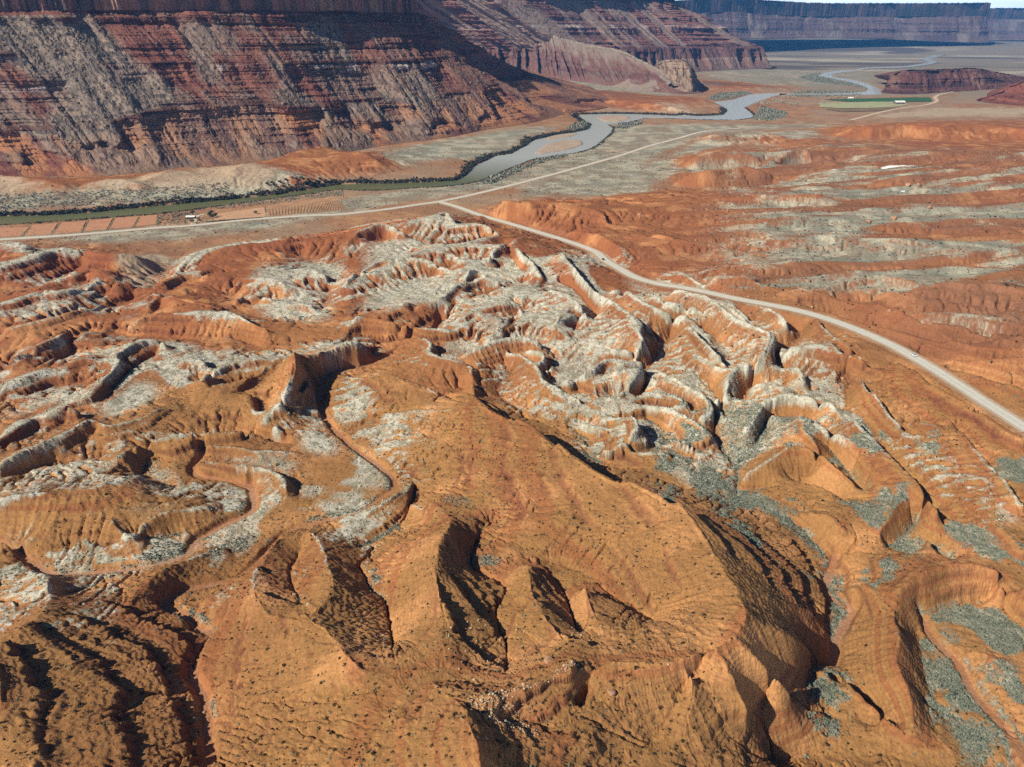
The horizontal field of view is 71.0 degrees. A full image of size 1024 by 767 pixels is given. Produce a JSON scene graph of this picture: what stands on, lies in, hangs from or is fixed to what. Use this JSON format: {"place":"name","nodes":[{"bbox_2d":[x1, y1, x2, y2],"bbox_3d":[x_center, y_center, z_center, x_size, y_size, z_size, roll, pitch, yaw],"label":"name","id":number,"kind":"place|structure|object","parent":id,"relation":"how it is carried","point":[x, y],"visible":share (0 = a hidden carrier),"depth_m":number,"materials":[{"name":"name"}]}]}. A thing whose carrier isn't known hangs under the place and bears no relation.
{"place":"outdoors","nodes":[
{"label":"outdoors","id":0,"kind":"place"},
{"bbox_2d":[0,227,28,236],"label":"field","id":1,"kind":"structure","parent":0,"point":[8,232],"depth_m":863.35,"materials":[{"name":"soil"}]},
{"bbox_2d":[24,223,56,235],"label":"field","id":2,"kind":"structure","parent":0,"point":[41,229],"depth_m":872.49,"materials":[{"name":"soil"}]},
{"bbox_2d":[54,221,85,233],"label":"field","id":3,"kind":"structure","parent":0,"point":[67,227],"depth_m":881.08,"materials":[{"name":"soil"}]},
{"bbox_2d":[84,218,111,230],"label":"field","id":4,"kind":"structure","parent":0,"point":[92,225],"depth_m":894.90,"materials":[{"name":"brown soil"}]},
{"bbox_2d":[110,217,137,228],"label":"field","id":5,"kind":"structure","parent":0,"point":[123,222],"depth_m":904.18,"materials":[{"name":"brown soil"}]},
{"bbox_2d":[136,215,156,225],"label":"field","id":6,"kind":"structure","parent":0,"point":[144,220],"depth_m":913.88,"materials":[{"name":"brown soil"}]},
{"bbox_2d":[191,214,203,223],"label":"driveway","id":7,"kind":"structure","parent":0,"point":[195,220],"depth_m":918.16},
{"bbox_2d":[214,207,265,219],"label":"field","id":8,"kind":"structure","parent":0,"point":[246,213],"depth_m":942.43,"materials":[{"name":"beige soil"}]},
{"bbox_2d":[266,197,344,215],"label":"field","id":9,"kind":"structure","parent":0,"point":[308,205],"depth_m":983.93,"materials":[{"name":"beige soil"}]},
{"bbox_2d":[0,0,614,176],"bbox_3d":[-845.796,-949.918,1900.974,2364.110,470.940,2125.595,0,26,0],"label":"cliff","id":10,"kind":"structure","parent":0,"point":[138,52],"depth_m":1396.33,"materials":[{"name":"brown stone"}]},
{"bbox_2d":[0,12,579,159],"bbox_3d":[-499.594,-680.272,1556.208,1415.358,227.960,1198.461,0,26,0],"label":"rubble","id":11,"kind":"object","parent":10,"relation":"on","point":[158,87],"visible":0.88,"depth_m":1384.84,"materials":[{"name":"brown stone"}]},
{"bbox_2d":[0,128,738,240],"bbox_3d":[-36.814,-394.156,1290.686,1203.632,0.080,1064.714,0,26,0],"label":"road","id":12,"kind":"structure","parent":0,"point":[398,207],"depth_m":952.50,"materials":[{"name":"soil"}]},
{"bbox_2d":[0,55,942,224],"bbox_3d":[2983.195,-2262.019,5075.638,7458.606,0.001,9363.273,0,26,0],"label":"river","id":13,"kind":"structure","parent":0,"point":[597,132],"depth_m":1364.29,"materials":[{"name":"liquid"}]},
{"bbox_2d":[0,38,1023,766],"bbox_3d":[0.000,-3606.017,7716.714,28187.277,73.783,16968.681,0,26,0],"label":"ground","id":14,"kind":"structure","parent":0,"point":[748,664],"depth_m":373.61,"materials":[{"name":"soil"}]},
{"bbox_2d":[0,182,343,224],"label":"thicket","id":15,"kind":"object","parent":14,"relation":"on","point":[141,191],"visible":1,"depth_m":1016.86,"materials":[{"name":"green plant"}]},
{"bbox_2d":[186,215,195,218],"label":"shed","id":16,"kind":"structure","parent":14,"relation":"on","point":[190,216],"depth_m":922.31,"materials":[{"name":"paint"}]},
{"bbox_2d":[0,106,755,224],"bbox_3d":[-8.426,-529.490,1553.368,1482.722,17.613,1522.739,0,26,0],"label":"thicket","id":17,"kind":"object","parent":14,"relation":"on","point":[466,170],"visible":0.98,"depth_m":1130.90,"materials":[{"name":"green plant"}]},
{"bbox_2d":[349,618,642,736],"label":"rubble","id":18,"kind":"object","parent":14,"relation":"on","point":[511,690],"visible":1,"depth_m":190.18,"materials":[{"name":"stone"}]},
{"bbox_2d":[0,327,1023,766],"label":"sagebrush","id":19,"kind":"object","parent":14,"relation":"on","point":[946,683],"visible":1,"depth_m":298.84,"materials":[{"name":"plant"}]},
{"bbox_2d":[0,368,1023,766],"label":"scrub","id":20,"kind":"object","parent":14,"relation":"on","point":[446,556],"visible":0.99,"depth_m":284.98,"materials":[{"name":"plant"}]},
{"bbox_2d":[0,148,1023,400],"bbox_3d":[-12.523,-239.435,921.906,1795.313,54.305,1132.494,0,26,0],"label":"scrub","id":21,"kind":"object","parent":14,"relation":"on","point":[534,226],"visible":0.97,"depth_m":826.42,"materials":[{"name":"plant"}]},
{"bbox_2d":[544,656,552,663],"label":"boulder","id":22,"kind":"object","parent":14,"relation":"on","point":[547,659],"visible":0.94,"depth_m":208.23,"materials":[{"name":"beige stone"}]},
{"bbox_2d":[606,689,615,695],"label":"boulder","id":23,"kind":"object","parent":14,"relation":"on","point":[611,692],"visible":1,"depth_m":198.95,"materials":[{"name":"stone"}]},
{"bbox_2d":[476,73,865,183],"bbox_3d":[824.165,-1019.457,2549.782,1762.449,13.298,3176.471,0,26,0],"label":"thicket","id":24,"kind":"object","parent":14,"relation":"on","point":[764,112],"visible":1,"depth_m":2106.40,"materials":[{"name":"green plant"}]},
{"bbox_2d":[654,59,703,91],"bbox_3d":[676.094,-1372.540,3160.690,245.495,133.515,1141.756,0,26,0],"label":"outcrop","id":25,"kind":"object","parent":14,"relation":"on","point":[681,72],"visible":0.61,"depth_m":2725.15,"materials":[{"name":"beige stone"}]},
{"bbox_2d":[610,145,1023,401],"bbox_3d":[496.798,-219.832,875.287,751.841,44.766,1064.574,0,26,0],"label":"rubble","id":26,"kind":"object","parent":14,"relation":"on","point":[764,359],"visible":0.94,"depth_m":721.36,"materials":[{"name":"stone"}]},
{"bbox_2d":[675,0,990,42],"bbox_3d":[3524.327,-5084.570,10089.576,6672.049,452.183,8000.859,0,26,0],"label":"mesa","id":27,"kind":"structure","parent":14,"relation":"on","point":[772,19],"depth_m":7924.20,"materials":[{"name":"stone"}]},
{"bbox_2d":[874,68,1023,93],"bbox_3d":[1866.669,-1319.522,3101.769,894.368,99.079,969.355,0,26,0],"label":"butte","id":28,"kind":"object","parent":14,"relation":"on","point":[924,81],"visible":0.97,"depth_m":2828.56,"materials":[{"name":"stone"}]},
{"bbox_2d":[987,8,1023,39],"bbox_3d":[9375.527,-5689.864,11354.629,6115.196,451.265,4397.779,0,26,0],"label":"mesa","id":29,"kind":"structure","parent":14,"relation":"on","point":[1005,23],"depth_m":10571.47,"materials":[{"name":"stone"}]},
{"bbox_2d":[479,35,703,93],"bbox_3d":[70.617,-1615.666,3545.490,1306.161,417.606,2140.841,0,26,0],"label":"ridge","id":30,"kind":"structure","parent":0,"point":[559,57],"depth_m":3151.68,"materials":[{"name":"stone"}]},
{"bbox_2d":[417,0,772,71],"bbox_3d":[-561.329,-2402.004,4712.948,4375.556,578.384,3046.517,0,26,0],"label":"cliff","id":31,"kind":"structure","parent":0,"point":[653,33],"depth_m":3821.49,"materials":[{"name":"brown stone"}]},
{"bbox_2d":[437,201,1023,431],"bbox_3d":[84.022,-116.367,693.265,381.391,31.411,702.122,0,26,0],"label":"road","id":32,"kind":"structure","parent":0,"point":[992,406],"depth_m":519.41,"materials":[{"name":"soil"}]},
{"bbox_2d":[828,108,895,111],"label":"field","id":33,"kind":"structure","parent":0,"point":[861,109],"depth_m":2165.20,"materials":[{"name":"brown soil"}]},
{"bbox_2d":[819,102,906,107],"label":"field","id":34,"kind":"structure","parent":0,"point":[856,104],"depth_m":2308.27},
{"bbox_2d":[893,101,905,103],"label":"barn","id":35,"kind":"structure","parent":34,"relation":"on","point":[899,102],"depth_m":2318.35,"materials":[{"name":"paint"}]},
{"bbox_2d":[827,97,931,101],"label":"field","id":36,"kind":"structure","parent":0,"point":[910,99],"depth_m":2471.59,"materials":[{"name":"green plant"}]},
{"bbox_2d":[773,0,1023,7],"label":"sky","id":37,"kind":"structure","parent":0,"point":[994,3],"materials":[{"name":"white"}]},
{"bbox_2d":[850,92,950,119],"bbox_3d":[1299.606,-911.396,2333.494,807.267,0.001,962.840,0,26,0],"label":"track","id":38,"kind":"structure","parent":0,"point":[935,98],"depth_m":2206.51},
{"bbox_2d":[976,81,1023,105],"bbox_3d":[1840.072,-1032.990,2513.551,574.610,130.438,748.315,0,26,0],"label":"hill","id":39,"kind":"structure","parent":0,"point":[1012,94],"depth_m":2353.18,"materials":[{"name":"stone"}]}
]}

